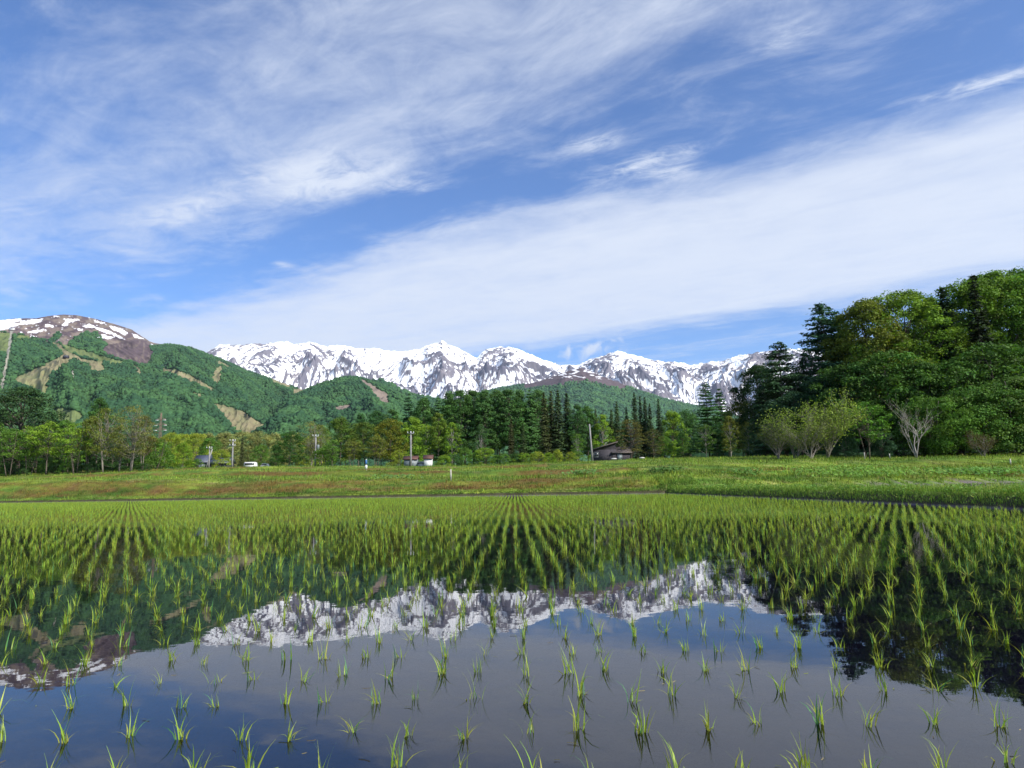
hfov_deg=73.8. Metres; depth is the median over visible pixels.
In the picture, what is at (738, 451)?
tall broadleaf tree
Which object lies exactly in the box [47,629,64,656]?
rice seedling
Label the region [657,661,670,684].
rice seedling
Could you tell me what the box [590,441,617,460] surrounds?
cottage
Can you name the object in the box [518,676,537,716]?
rice seedling
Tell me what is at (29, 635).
rice seedling
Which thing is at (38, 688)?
rice seedling
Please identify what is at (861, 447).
fir tree
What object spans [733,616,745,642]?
rice seedling
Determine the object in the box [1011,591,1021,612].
rice seedling
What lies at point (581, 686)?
rice seedling
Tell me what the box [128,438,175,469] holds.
shrub
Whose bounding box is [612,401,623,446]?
cedar tree
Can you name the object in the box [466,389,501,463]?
tall broadleaf tree
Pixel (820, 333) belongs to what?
fir tree
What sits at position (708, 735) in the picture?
rice seedling
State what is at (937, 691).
rice seedling
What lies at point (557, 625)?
rice seedling
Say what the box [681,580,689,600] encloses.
rice seedling
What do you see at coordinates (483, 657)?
rice seedling
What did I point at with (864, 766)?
rice seedling
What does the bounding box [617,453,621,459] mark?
door
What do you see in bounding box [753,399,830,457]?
young tree
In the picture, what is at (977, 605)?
rice seedling
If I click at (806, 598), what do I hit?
rice seedling
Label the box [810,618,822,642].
rice seedling
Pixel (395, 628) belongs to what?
rice seedling
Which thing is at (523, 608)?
rice seedling
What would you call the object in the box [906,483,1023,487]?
neighbouring paddy water
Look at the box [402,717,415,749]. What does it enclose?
rice seedling
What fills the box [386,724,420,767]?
rice seedling
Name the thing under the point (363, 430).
broadleaf tree
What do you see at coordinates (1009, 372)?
broadleaf tree
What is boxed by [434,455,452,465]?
shrub
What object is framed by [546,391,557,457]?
cedar tree
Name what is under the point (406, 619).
rice seedling
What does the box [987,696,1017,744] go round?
rice seedling
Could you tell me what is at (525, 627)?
rice seedling
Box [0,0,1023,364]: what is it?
sky
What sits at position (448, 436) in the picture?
birch tree
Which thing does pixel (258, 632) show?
rice seedling
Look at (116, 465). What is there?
shrub
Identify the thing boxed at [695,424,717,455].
birch tree
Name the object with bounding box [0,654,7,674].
rice seedling
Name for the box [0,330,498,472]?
forest
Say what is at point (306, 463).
broadleaf tree
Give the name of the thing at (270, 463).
broadleaf tree
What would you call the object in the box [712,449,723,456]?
shrub
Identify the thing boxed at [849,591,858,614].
rice seedling
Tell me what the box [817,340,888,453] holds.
great broadleaf tree
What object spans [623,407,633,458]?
cedar tree
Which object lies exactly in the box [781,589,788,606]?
rice seedling
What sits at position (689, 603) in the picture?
rice seedling
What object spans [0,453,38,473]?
shrub
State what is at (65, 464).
shrub
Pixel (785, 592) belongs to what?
rice seedling
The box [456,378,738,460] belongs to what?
forest
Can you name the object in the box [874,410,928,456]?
shrub
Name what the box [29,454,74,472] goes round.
shrub
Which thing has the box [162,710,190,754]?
rice seedling
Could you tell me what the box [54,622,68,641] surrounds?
rice seedling
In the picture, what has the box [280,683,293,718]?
rice seedling
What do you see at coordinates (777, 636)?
rice seedling
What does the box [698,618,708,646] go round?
rice seedling
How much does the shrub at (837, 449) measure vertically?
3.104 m
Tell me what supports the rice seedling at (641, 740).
on the paddy water at (904, 570)
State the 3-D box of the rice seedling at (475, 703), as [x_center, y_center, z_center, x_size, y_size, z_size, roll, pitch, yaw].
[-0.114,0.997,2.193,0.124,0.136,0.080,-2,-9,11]
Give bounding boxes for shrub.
[0,447,85,473]
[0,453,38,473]
[0,463,22,475]
[16,468,30,475]
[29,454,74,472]
[34,463,44,474]
[37,445,91,471]
[47,463,61,473]
[52,453,93,471]
[55,462,75,473]
[68,463,85,473]
[70,448,122,470]
[84,462,100,472]
[92,446,136,469]
[101,447,154,469]
[125,450,168,468]
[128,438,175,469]
[136,463,151,470]
[190,459,204,467]
[210,449,231,467]
[305,446,339,466]
[386,449,406,465]
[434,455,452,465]
[445,455,463,465]
[459,448,472,464]
[467,452,489,464]
[473,448,496,464]
[490,454,501,464]
[492,453,511,464]
[507,452,523,463]
[512,453,531,462]
[525,451,548,462]
[541,452,556,462]
[553,449,562,461]
[562,452,579,461]
[572,450,584,460]
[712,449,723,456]
[741,450,751,456]
[760,448,773,456]
[831,428,862,457]
[865,432,898,456]
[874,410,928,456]
[886,396,982,455]
[915,391,1003,455]
[932,381,1023,455]
[945,374,1023,454]
[988,386,1023,448]
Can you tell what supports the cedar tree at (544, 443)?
on the ground at (440, 715)
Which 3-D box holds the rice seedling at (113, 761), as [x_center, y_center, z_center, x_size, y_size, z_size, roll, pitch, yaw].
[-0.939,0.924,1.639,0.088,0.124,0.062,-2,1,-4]
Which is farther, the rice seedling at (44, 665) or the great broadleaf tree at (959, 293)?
the great broadleaf tree at (959, 293)
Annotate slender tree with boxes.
[0,424,12,456]
[0,428,31,475]
[5,425,53,474]
[25,420,64,474]
[49,419,79,473]
[61,422,95,473]
[75,415,107,471]
[320,439,340,460]
[342,438,362,465]
[362,436,388,464]
[746,417,769,454]
[839,401,893,458]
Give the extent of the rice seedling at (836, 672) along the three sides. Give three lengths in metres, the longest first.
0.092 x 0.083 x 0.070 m
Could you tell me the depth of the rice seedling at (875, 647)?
2.83 m
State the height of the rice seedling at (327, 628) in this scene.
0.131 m
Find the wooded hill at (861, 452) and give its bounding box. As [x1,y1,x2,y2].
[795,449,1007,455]
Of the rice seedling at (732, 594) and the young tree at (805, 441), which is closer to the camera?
the rice seedling at (732, 594)
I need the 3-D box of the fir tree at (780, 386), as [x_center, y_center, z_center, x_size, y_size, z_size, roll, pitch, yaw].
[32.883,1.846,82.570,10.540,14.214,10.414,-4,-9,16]
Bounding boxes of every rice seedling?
[0,609,7,634]
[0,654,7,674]
[0,683,26,724]
[0,723,6,758]
[3,626,20,660]
[5,606,11,624]
[13,594,25,615]
[19,610,30,633]
[24,622,33,643]
[29,668,47,693]
[37,648,55,673]
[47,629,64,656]
[47,710,74,762]
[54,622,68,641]
[59,659,82,698]
[61,608,74,632]
[61,690,83,718]
[63,596,72,622]
[70,594,79,611]
[74,643,93,674]
[79,631,95,657]
[84,622,98,641]
[90,605,101,631]
[103,653,126,675]
[107,748,129,767]
[111,671,134,699]
[112,630,131,659]
[115,618,125,642]
[116,686,133,719]
[119,600,125,611]
[120,710,147,751]
[125,601,133,621]
[150,589,156,601]
[151,669,168,696]
[153,600,162,620]
[153,613,160,626]
[153,630,171,654]
[154,625,165,638]
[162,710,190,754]
[165,649,179,668]
[173,590,182,602]
[175,689,191,718]
[181,614,187,632]
[181,744,217,767]
[188,609,205,641]
[191,635,202,654]
[200,654,207,672]
[201,589,207,611]
[201,671,227,695]
[202,695,219,717]
[204,602,212,619]
[216,609,224,627]
[218,740,274,767]
[222,621,229,637]
[226,587,231,601]
[229,716,256,759]
[230,629,244,653]
[236,599,242,617]
[239,642,257,671]
[245,580,252,602]
[246,669,259,690]
[247,608,253,630]
[253,592,261,608]
[253,615,263,639]
[266,585,281,603]
[268,624,276,651]
[279,604,286,625]
[280,639,291,672]
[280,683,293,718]
[281,718,306,754]
[284,591,293,608]
[295,599,304,614]
[296,584,302,602]
[298,667,319,692]
[304,625,313,653]
[310,602,319,628]
[314,741,330,767]
[317,634,331,672]
[317,682,330,715]
[322,615,333,637]
[334,657,350,687]
[335,600,352,625]
[339,716,364,744]
[341,578,357,600]
[343,627,354,650]
[352,598,358,617]
[355,614,368,638]
[361,646,371,666]
[362,599,376,625]
[363,587,369,604]
[364,679,381,717]
[369,586,373,598]
[373,626,383,651]
[375,665,396,693]
[380,597,386,612]
[386,590,396,608]
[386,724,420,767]
[392,621,399,634]
[393,646,406,668]
[400,606,408,621]
[402,627,419,649]
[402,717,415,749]
[409,675,420,711]
[410,587,418,607]
[413,579,423,598]
[417,608,432,636]
[430,601,438,621]
[431,656,455,686]
[437,586,443,604]
[437,638,452,666]
[438,597,444,615]
[447,632,459,648]
[453,717,478,753]
[453,749,476,767]
[455,611,467,637]
[457,600,472,622]
[458,596,465,613]
[462,677,488,716]
[463,588,471,603]
[471,657,484,682]
[480,643,496,668]
[483,599,501,625]
[488,622,494,646]
[491,613,496,635]
[492,588,497,601]
[507,638,525,663]
[508,739,541,767]
[516,598,521,616]
[517,624,526,647]
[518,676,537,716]
[519,586,529,604]
[519,605,524,621]
[519,649,538,689]
[522,617,528,635]
[523,708,536,748]
[547,589,557,612]
[549,599,556,622]
[550,610,561,634]
[555,646,575,688]
[562,626,568,647]
[569,586,573,601]
[569,642,576,662]
[569,688,599,749]
[570,577,583,597]
[571,659,591,712]
[573,599,584,620]
[578,610,598,632]
[591,618,603,644]
[595,642,604,659]
[598,653,609,682]
[608,600,616,620]
[618,674,643,719]
[625,620,639,646]
[628,616,637,630]
[631,699,655,752]
[635,589,644,610]
[638,641,652,661]
[650,666,682,710]
[653,617,672,643]
[654,614,660,631]
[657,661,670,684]
[659,733,685,767]
[665,573,670,592]
[669,595,679,616]
[676,638,689,660]
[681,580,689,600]
[686,609,692,630]
[687,587,692,608]
[696,597,703,617]
[696,655,709,679]
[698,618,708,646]
[701,702,714,746]
[707,582,718,598]
[713,635,727,662]
[716,592,724,606]
[718,610,726,627]
[725,749,750,767]
[727,676,747,711]
[728,579,734,598]
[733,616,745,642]
[734,595,752,618]
[734,645,754,685]
[746,701,762,736]
[751,631,763,656]
[768,596,773,614]
[768,671,786,708]
[774,626,779,639]
[778,604,801,627]
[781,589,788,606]
[781,734,814,767]
[782,577,792,597]
[788,571,801,592]
[788,627,803,659]
[790,654,800,679]
[794,596,805,617]
[797,589,808,605]
[802,693,827,741]
[807,582,813,596]
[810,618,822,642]
[813,567,819,590]
[823,598,832,614]
[827,669,847,709]
[829,587,838,604]
[830,652,847,679]
[834,639,844,656]
[841,571,848,587]
[846,602,855,626]
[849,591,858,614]
[858,588,865,606]
[859,703,885,742]
[860,744,888,767]
[863,627,882,653]
[865,577,872,596]
[872,645,890,680]
[877,670,888,702]
[879,621,895,642]
[881,572,894,597]
[882,607,896,624]
[884,593,894,613]
[907,598,920,626]
[910,702,948,738]
[911,588,922,614]
[912,579,920,595]
[913,579,924,604]
[917,615,927,637]
[919,670,951,704]
[920,649,939,677]
[922,632,934,655]
[924,735,956,767]
[941,583,948,603]
[948,599,958,623]
[956,610,969,639]
[957,664,990,700]
[964,654,983,676]
[965,627,977,655]
[970,586,981,602]
[972,595,984,613]
[986,614,999,639]
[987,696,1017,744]
[989,598,1000,624]
[991,736,1019,767]
[999,577,1010,596]
[1002,630,1015,650]
[1010,600,1023,621]
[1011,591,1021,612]
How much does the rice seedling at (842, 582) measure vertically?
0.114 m
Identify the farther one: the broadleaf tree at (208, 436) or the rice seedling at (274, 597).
the broadleaf tree at (208, 436)
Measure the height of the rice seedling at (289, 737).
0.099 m
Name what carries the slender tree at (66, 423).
on the ground at (440, 715)
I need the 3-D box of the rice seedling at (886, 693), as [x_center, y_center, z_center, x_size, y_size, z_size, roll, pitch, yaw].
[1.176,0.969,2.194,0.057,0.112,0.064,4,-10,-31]
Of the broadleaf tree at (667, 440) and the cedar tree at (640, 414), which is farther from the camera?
the cedar tree at (640, 414)
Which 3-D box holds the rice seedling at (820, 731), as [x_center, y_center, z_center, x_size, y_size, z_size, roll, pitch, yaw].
[0.852,0.927,1.931,0.108,0.149,0.097,-6,-4,39]
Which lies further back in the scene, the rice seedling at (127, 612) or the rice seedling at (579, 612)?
the rice seedling at (127, 612)
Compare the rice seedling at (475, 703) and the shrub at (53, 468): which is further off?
the shrub at (53, 468)
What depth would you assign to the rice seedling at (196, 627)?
3.36 m
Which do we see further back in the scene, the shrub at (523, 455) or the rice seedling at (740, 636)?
the shrub at (523, 455)
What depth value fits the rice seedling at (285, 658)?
2.75 m
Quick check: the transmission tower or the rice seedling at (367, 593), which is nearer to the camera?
the rice seedling at (367, 593)
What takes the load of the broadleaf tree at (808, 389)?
on the ground at (440, 715)
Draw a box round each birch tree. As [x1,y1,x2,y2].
[413,424,437,454]
[442,422,462,456]
[472,424,491,459]
[570,433,584,458]
[592,414,614,447]
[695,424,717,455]
[720,416,740,456]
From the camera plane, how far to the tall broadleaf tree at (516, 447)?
140.76 m
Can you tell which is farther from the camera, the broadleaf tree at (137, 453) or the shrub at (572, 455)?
the shrub at (572, 455)
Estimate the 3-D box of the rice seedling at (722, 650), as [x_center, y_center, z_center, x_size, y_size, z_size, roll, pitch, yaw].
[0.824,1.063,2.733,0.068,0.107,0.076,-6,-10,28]
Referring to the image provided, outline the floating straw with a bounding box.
[0,529,1021,767]
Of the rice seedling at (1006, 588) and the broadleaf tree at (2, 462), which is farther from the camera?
the broadleaf tree at (2, 462)
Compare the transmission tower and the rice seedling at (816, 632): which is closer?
the rice seedling at (816, 632)
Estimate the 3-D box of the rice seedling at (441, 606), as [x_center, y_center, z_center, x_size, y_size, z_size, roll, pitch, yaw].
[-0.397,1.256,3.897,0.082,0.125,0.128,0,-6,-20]
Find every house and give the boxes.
[195,455,211,466]
[210,458,236,466]
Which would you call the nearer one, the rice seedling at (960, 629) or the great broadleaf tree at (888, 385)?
the rice seedling at (960, 629)
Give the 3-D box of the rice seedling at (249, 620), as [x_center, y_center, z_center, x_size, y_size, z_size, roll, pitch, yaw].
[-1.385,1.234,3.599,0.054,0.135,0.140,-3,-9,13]
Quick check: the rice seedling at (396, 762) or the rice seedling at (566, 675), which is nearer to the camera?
the rice seedling at (396, 762)
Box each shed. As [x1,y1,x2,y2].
[403,456,419,465]
[423,455,433,465]
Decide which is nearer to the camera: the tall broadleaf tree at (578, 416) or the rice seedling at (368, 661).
the rice seedling at (368, 661)
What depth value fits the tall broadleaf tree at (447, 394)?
130.17 m
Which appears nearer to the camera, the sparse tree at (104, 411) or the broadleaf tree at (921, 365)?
the broadleaf tree at (921, 365)
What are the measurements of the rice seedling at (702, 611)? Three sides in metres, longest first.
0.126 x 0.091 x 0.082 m
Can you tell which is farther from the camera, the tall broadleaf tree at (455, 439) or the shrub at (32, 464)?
the tall broadleaf tree at (455, 439)
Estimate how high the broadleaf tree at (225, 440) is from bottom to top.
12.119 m
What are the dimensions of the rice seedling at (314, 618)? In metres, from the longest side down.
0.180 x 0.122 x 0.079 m
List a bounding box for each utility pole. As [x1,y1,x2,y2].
[206,446,211,466]
[231,439,235,466]
[312,434,318,465]
[407,431,413,464]
[589,424,592,460]
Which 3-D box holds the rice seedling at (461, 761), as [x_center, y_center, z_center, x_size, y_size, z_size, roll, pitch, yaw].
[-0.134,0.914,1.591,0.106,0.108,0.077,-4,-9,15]
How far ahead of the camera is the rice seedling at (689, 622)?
3.35 m
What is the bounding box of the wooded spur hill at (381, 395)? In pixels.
[265,379,437,430]
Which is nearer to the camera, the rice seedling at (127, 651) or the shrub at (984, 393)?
the rice seedling at (127, 651)
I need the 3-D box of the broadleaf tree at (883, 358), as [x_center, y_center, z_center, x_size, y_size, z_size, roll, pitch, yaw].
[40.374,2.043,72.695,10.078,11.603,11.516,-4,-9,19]
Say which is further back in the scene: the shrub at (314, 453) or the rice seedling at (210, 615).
the shrub at (314, 453)
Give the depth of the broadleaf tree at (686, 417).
127.46 m
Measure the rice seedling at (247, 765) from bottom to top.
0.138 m
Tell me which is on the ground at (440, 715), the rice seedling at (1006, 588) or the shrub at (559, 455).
the shrub at (559, 455)
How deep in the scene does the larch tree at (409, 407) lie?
135.35 m
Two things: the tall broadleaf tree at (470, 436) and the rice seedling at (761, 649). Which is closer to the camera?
the rice seedling at (761, 649)
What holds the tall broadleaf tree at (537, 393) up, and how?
on the ground at (440, 715)
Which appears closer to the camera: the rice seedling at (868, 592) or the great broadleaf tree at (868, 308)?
the rice seedling at (868, 592)
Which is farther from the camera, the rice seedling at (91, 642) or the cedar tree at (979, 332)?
the cedar tree at (979, 332)
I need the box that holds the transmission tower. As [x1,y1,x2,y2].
[154,413,166,437]
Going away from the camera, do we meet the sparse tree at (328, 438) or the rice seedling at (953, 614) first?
the rice seedling at (953, 614)
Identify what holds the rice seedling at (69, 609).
on the paddy water at (904, 570)
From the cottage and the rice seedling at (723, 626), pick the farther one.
the cottage
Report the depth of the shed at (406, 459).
99.70 m
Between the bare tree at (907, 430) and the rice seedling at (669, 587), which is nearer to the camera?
the rice seedling at (669, 587)
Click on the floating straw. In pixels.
(550, 642)
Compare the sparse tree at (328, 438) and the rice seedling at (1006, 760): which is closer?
the rice seedling at (1006, 760)
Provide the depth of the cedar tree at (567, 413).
118.05 m
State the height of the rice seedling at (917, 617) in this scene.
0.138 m
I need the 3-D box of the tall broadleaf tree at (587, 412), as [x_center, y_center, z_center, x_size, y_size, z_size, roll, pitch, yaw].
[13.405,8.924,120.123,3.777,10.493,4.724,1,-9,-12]
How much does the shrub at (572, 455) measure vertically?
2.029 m
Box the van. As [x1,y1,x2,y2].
[244,462,257,466]
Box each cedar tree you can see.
[238,435,244,466]
[507,416,515,462]
[519,424,527,461]
[536,392,553,461]
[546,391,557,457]
[550,390,569,462]
[560,393,575,461]
[593,409,600,447]
[608,409,615,443]
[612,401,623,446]
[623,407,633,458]
[631,392,643,458]
[638,396,645,456]
[640,397,655,457]
[648,404,654,457]
[654,399,667,458]
[932,288,973,452]
[964,275,1000,454]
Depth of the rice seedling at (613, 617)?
3.65 m
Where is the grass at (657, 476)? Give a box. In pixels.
[0,452,1023,505]
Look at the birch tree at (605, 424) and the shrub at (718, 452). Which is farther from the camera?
the birch tree at (605, 424)
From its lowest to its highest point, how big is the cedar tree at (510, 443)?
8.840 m
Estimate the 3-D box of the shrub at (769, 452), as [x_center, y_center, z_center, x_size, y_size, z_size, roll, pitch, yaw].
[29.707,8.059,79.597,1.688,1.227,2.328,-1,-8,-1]
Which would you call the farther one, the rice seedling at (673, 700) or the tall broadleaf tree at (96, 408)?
the tall broadleaf tree at (96, 408)
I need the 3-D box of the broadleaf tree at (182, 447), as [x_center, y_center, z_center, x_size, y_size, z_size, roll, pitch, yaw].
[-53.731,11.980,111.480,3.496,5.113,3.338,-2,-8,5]
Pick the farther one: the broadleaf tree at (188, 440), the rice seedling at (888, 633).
the broadleaf tree at (188, 440)
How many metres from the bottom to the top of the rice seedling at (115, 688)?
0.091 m
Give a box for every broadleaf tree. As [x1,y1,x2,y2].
[0,409,22,447]
[0,434,20,466]
[20,432,52,472]
[41,430,86,471]
[84,397,113,470]
[98,433,127,467]
[127,436,153,465]
[156,432,187,468]
[167,433,200,467]
[172,442,195,468]
[181,432,212,466]
[191,432,217,464]
[198,437,223,457]
[209,431,246,466]
[218,431,260,466]
[237,431,278,465]
[250,444,272,465]
[258,432,287,466]
[268,444,284,465]
[273,431,309,465]
[278,435,310,465]
[293,435,324,465]
[320,416,362,465]
[331,427,354,465]
[342,421,384,464]
[347,427,368,464]
[353,414,372,464]
[363,410,388,465]
[367,418,409,464]
[370,429,389,465]
[379,409,403,462]
[386,432,399,462]
[394,416,427,461]
[411,397,434,460]
[418,407,443,456]
[429,412,447,463]
[435,390,463,454]
[437,413,467,464]
[441,389,478,459]
[447,406,474,462]
[458,390,483,462]
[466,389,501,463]
[475,418,499,462]
[483,389,509,462]
[491,389,529,445]
[503,412,531,457]
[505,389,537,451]
[517,409,543,459]
[525,389,554,459]
[566,404,588,446]
[576,425,601,455]
[577,405,599,459]
[599,421,616,446]
[615,419,646,457]
[619,424,634,455]
[655,435,673,456]
[658,409,690,456]
[667,409,702,453]
[675,431,691,457]
[681,415,703,453]
[706,416,728,449]
[720,399,752,456]
[727,364,778,447]
[733,417,752,455]
[752,407,790,455]
[760,372,820,454]
[766,391,817,455]
[787,374,862,450]
[793,361,909,455]
[815,298,937,423]
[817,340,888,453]
[838,289,976,454]
[841,349,949,454]
[881,358,966,454]
[903,301,969,385]
[908,359,1002,451]
[916,278,1023,453]
[922,269,1023,452]
[929,341,1023,450]
[955,265,1023,377]
[993,351,1023,428]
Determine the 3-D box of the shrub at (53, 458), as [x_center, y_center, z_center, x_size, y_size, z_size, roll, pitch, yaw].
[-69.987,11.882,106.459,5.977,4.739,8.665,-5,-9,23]
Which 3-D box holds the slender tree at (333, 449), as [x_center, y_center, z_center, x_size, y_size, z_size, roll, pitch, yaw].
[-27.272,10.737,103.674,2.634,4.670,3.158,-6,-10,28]
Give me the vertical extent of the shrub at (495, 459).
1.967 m
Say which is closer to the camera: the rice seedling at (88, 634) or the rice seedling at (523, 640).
the rice seedling at (523, 640)
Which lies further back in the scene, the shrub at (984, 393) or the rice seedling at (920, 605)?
the shrub at (984, 393)
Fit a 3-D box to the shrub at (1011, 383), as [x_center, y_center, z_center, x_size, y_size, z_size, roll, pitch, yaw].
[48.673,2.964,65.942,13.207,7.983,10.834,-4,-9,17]
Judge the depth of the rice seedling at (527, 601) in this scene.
4.18 m
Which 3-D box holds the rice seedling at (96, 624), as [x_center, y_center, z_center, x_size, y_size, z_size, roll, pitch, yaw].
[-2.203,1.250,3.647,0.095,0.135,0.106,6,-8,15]
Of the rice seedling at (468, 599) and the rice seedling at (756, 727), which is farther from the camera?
the rice seedling at (468, 599)
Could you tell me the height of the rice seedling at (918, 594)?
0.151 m
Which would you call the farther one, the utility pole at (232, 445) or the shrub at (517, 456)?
the utility pole at (232, 445)
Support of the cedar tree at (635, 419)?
on the ground at (440, 715)
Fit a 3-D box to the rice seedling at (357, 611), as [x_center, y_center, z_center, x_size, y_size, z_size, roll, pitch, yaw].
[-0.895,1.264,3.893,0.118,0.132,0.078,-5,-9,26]
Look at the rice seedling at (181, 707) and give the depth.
2.17 m
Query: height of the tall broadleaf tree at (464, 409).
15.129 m
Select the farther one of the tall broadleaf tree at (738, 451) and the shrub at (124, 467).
the tall broadleaf tree at (738, 451)
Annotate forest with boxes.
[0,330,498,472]
[231,375,529,466]
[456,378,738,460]
[670,434,908,457]
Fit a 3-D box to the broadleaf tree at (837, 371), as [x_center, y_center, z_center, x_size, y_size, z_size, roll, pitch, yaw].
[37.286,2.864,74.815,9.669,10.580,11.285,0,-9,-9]
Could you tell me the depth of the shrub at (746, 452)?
83.46 m
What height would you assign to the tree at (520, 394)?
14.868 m
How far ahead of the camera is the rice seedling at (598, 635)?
3.08 m
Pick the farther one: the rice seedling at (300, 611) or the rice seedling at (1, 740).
the rice seedling at (300, 611)
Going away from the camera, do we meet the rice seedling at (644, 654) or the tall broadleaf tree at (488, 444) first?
the rice seedling at (644, 654)
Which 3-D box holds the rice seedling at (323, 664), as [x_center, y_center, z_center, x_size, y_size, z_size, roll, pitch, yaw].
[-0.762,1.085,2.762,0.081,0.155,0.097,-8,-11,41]
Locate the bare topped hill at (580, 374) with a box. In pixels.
[489,368,681,439]
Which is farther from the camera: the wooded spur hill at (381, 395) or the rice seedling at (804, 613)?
the wooded spur hill at (381, 395)
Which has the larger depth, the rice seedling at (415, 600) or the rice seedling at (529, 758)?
the rice seedling at (415, 600)
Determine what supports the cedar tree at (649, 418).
on the ground at (440, 715)
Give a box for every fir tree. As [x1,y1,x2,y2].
[742,341,824,455]
[750,383,777,454]
[777,301,872,455]
[781,354,827,455]
[805,311,890,451]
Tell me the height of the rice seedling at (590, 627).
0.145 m
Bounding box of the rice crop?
[0,493,1023,604]
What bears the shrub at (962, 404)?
on the ground at (440, 715)
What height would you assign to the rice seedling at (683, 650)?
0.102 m
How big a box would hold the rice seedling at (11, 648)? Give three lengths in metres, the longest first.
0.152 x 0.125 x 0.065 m
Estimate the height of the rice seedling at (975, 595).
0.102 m
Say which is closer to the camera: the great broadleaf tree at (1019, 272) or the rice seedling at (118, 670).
the rice seedling at (118, 670)
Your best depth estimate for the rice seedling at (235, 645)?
3.04 m
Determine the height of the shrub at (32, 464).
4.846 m
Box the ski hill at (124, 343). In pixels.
[0,314,301,431]
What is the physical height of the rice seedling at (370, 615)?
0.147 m
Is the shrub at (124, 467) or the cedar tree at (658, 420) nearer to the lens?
the shrub at (124, 467)
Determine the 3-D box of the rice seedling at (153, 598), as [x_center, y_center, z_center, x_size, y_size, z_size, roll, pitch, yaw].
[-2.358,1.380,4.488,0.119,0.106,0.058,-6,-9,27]
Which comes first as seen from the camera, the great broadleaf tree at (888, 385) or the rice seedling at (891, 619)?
the rice seedling at (891, 619)
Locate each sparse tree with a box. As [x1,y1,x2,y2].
[84,406,130,471]
[99,417,141,471]
[107,405,156,470]
[129,416,158,467]
[294,421,331,465]
[307,425,331,464]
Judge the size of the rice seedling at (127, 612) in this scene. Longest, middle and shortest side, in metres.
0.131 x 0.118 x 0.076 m
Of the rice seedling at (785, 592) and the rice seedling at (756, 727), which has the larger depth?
the rice seedling at (785, 592)
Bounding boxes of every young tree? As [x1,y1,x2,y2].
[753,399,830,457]
[754,419,795,458]
[771,416,839,458]
[790,387,870,458]
[965,431,1000,455]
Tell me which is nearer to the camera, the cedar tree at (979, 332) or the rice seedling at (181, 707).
the rice seedling at (181, 707)
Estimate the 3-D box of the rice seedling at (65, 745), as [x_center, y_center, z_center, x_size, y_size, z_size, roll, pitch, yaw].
[-1.246,0.970,1.904,0.097,0.142,0.068,0,-10,-38]
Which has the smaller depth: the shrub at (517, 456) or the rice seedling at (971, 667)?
the rice seedling at (971, 667)
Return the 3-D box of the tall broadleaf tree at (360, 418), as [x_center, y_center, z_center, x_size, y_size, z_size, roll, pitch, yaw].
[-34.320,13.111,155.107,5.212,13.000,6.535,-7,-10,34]
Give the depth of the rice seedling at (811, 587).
4.18 m
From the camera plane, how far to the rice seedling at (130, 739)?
1.93 m
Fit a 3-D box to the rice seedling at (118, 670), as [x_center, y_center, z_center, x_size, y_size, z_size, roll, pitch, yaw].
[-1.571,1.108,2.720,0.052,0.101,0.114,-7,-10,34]
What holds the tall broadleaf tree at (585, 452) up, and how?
on the ground at (440, 715)
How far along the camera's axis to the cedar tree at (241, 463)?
134.45 m
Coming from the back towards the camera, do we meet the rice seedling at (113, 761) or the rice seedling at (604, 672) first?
the rice seedling at (604, 672)
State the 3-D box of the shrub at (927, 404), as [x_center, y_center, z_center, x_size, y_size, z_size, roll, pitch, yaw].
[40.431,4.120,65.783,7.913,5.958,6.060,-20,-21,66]
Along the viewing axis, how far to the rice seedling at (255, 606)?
4.21 m
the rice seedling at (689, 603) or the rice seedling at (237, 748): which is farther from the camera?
the rice seedling at (689, 603)
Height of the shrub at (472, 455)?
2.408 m
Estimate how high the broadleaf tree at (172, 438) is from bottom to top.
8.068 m
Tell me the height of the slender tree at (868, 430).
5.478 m
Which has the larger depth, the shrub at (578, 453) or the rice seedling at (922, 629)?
the shrub at (578, 453)
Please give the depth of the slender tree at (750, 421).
92.14 m
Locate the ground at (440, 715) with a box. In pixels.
[0,453,1023,767]
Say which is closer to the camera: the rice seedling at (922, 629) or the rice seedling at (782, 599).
the rice seedling at (922, 629)
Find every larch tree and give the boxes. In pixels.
[397,393,419,459]
[427,396,451,460]
[517,389,540,457]
[687,382,732,455]
[709,388,737,455]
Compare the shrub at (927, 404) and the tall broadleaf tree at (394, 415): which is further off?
the tall broadleaf tree at (394, 415)
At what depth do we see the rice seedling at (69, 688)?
2.46 m
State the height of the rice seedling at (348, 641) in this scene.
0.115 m
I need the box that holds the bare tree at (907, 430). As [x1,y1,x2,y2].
[879,395,937,457]
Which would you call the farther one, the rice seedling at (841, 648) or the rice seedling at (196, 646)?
the rice seedling at (196, 646)
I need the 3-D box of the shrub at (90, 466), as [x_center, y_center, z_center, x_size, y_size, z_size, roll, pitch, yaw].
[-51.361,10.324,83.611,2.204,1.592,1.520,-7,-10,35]
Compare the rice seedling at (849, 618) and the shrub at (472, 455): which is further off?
the shrub at (472, 455)
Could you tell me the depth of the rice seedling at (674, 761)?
1.61 m
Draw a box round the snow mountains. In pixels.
[207,341,823,417]
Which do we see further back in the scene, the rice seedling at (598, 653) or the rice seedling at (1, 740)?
the rice seedling at (598, 653)
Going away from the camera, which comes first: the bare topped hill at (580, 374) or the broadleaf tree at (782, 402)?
the broadleaf tree at (782, 402)
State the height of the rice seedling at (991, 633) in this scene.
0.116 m
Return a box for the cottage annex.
[611,447,631,459]

